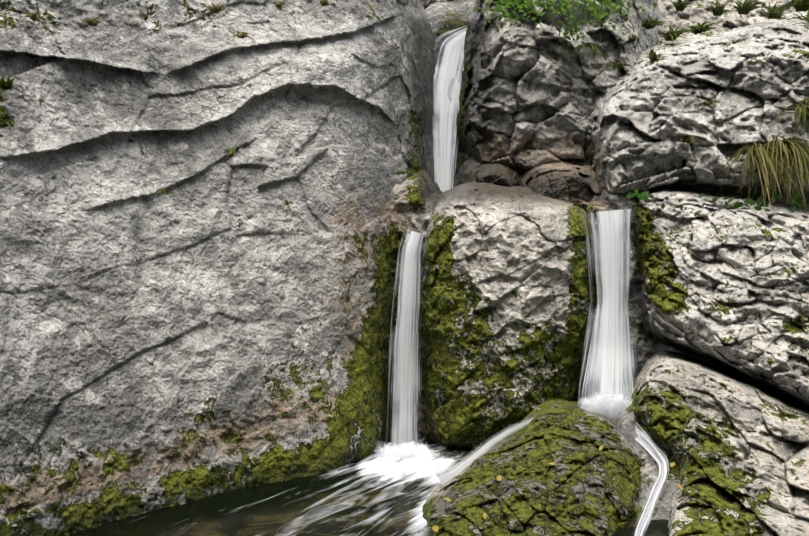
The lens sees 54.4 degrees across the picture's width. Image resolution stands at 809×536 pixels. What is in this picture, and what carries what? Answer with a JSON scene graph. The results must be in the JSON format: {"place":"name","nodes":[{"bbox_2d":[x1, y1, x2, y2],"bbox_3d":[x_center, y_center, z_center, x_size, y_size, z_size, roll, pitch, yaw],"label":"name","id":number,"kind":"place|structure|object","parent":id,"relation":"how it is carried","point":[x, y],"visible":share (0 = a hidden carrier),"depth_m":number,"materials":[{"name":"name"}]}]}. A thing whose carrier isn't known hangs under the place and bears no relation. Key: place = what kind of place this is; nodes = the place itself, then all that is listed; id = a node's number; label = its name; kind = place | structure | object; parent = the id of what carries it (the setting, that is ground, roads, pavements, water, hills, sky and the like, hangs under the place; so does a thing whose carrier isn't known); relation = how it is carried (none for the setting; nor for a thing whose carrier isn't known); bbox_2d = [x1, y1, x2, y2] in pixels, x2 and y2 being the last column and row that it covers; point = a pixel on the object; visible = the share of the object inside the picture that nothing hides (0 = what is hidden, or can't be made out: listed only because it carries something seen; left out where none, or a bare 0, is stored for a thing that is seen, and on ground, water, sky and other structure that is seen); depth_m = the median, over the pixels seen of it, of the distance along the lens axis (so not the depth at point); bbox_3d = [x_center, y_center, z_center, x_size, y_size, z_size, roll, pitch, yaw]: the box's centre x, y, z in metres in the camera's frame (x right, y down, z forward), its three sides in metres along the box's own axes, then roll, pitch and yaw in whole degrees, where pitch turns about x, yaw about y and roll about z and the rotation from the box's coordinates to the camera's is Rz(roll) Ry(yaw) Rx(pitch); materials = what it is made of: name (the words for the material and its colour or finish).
{"place":"outdoors","nodes":[
{"label":"outdoors","id":0,"kind":"place"},
{"bbox_2d":[0,0,434,535],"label":"wall","id":1,"kind":"structure","parent":0,"point":[215,321],"depth_m":5.65,"materials":[{"name":"stone"}]},
{"bbox_2d":[0,0,808,372],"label":"grass tufts","id":2,"kind":"object","parent":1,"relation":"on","point":[796,150],"visible":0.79,"depth_m":6.78,"materials":[{"name":"green plant"}]},
{"bbox_2d":[386,230,424,445],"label":"waterfall","id":3,"kind":"object","parent":1,"relation":"attached to","point":[405,384],"visible":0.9,"depth_m":6.43,"materials":[{"name":"liquid"}]},
{"bbox_2d":[425,0,468,186],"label":"rock","id":4,"kind":"object","parent":1,"relation":"attached to","point":[446,17],"visible":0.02,"depth_m":9.27,"materials":[{"name":"stone"}]},
{"bbox_2d":[421,0,449,9],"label":"gorge wall","id":5,"kind":"structure","parent":4,"relation":"on","point":[426,3],"depth_m":10.15,"materials":[{"name":"stone"}]},
{"bbox_2d":[432,26,466,192],"bbox_3d":[0.461,-1.765,8.751,0.530,2.196,1.132,0,0,22],"label":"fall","id":6,"kind":"object","parent":4,"relation":"attached to","point":[445,109],"visible":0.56,"depth_m":8.64,"materials":[{"name":"liquid"}]},
{"bbox_2d":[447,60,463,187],"bbox_3d":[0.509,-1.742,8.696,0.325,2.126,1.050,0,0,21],"label":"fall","id":7,"kind":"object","parent":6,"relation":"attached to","point":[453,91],"visible":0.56,"depth_m":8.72,"materials":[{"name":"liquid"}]},
{"bbox_2d":[69,436,668,535],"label":"pool water","id":8,"kind":"structure","parent":0,"point":[371,495],"depth_m":4.93,"materials":[{"name":"grey liquid"}]},
{"bbox_2d":[374,440,454,457],"bbox_3d":[0.007,1.544,6.322,0.896,0.359,0.180,0,0,1],"label":"water foam","id":9,"kind":"object","parent":8,"relation":"on","point":[409,450],"visible":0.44,"depth_m":6.25,"materials":[{"name":"liquid"}]},
{"bbox_2d":[419,181,601,447],"bbox_3d":[1.037,0.457,6.939,1.942,2.600,1.374,0,0,1],"label":"boulder","id":10,"kind":"object","parent":8,"relation":"in","point":[505,287],"visible":0.77,"depth_m":6.37,"materials":[{"name":"stone"}]},
{"bbox_2d":[458,157,523,186],"bbox_3d":[0.929,-0.894,7.843,0.753,0.664,0.870,0,0,1],"label":"rock","id":11,"kind":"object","parent":10,"relation":"on","point":[471,169],"visible":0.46,"depth_m":7.77,"materials":[{"name":"stone"}]},
{"bbox_2d":[518,159,602,210],"bbox_3d":[1.681,-0.730,7.535,1.141,0.852,0.966,0,0,1],"label":"rock","id":12,"kind":"object","parent":10,"relation":"on","point":[576,182],"visible":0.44,"depth_m":7.23,"materials":[{"name":"stone"}]},
{"bbox_2d":[422,399,641,535],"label":"boulder","id":13,"kind":"object","parent":8,"relation":"in","point":[585,486],"visible":0.92,"depth_m":4.76,"materials":[{"name":"stone"}]},
{"bbox_2d":[432,417,534,485],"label":"side stream","id":14,"kind":"structure","parent":13,"relation":"on","point":[445,476],"depth_m":5.29,"materials":[{"name":"liquid"}]},
{"bbox_2d":[577,392,632,420],"bbox_3d":[1.521,1.070,5.880,0.747,0.369,0.140,0,0,1],"label":"water foam","id":15,"kind":"object","parent":13,"relation":"on","point":[614,407],"visible":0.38,"depth_m":5.82,"materials":[{"name":"liquid"}]},
{"bbox_2d":[578,209,636,400],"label":"waterfall","id":16,"kind":"object","parent":13,"relation":"on","point":[611,365],"visible":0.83,"depth_m":6.30,"materials":[{"name":"liquid"}]},
{"bbox_2d":[432,0,803,531],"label":"leaves","id":17,"kind":"object","parent":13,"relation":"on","point":[596,14],"visible":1,"depth_m":7.36,"materials":[{"name":"green plant"}]},
{"bbox_2d":[634,421,668,535],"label":"stream","id":18,"kind":"structure","parent":13,"relation":"on","point":[648,445],"depth_m":4.94,"materials":[{"name":"liquid"}]},
{"bbox_2d":[579,181,679,402],"bbox_3d":[2.091,0.412,7.309,1.273,2.690,0.904,0,0,1],"label":"recess","id":19,"kind":"object","parent":8,"relation":"in","point":[646,344],"visible":0.08,"depth_m":6.98,"materials":[{"name":"stone"}]},
{"bbox_2d":[616,404,679,520],"bbox_3d":[1.456,1.456,4.651,0.680,0.985,2.875,0,0,17],"label":"rock","id":20,"kind":"object","parent":8,"relation":"in","point":[626,424],"visible":0.15,"depth_m":5.10,"materials":[{"name":"stone"}]},
{"bbox_2d":[388,169,442,437],"bbox_3d":[0.017,0.383,7.350,1.134,2.746,0.884,0,0,1],"label":"recess","id":21,"kind":"object","parent":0,"point":[414,199],"visible":0.04,"depth_m":6.98,"materials":[{"name":"stone"}]},
{"bbox_2d":[456,0,658,170],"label":"rock","id":22,"kind":"object","parent":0,"point":[529,95],"visible":0.77,"depth_m":7.89,"materials":[{"name":"stone"}]},
{"bbox_2d":[631,351,808,535],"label":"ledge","id":23,"kind":"object","parent":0,"point":[736,446],"visible":0.94,"depth_m":4.96,"materials":[{"name":"stone"}]},
{"bbox_2d":[634,187,808,409],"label":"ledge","id":24,"kind":"object","parent":23,"relation":"on","point":[725,287],"visible":0.94,"depth_m":6.18,"materials":[{"name":"stone"}]},
{"bbox_2d":[589,19,808,206],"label":"rock","id":25,"kind":"object","parent":24,"relation":"on","point":[647,112],"visible":0.71,"depth_m":7.14,"materials":[{"name":"stone"}]},
{"bbox_2d":[658,0,807,44],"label":"rock","id":26,"kind":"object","parent":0,"point":[668,13],"depth_m":9.48,"materials":[{"name":"stone"}]}
]}

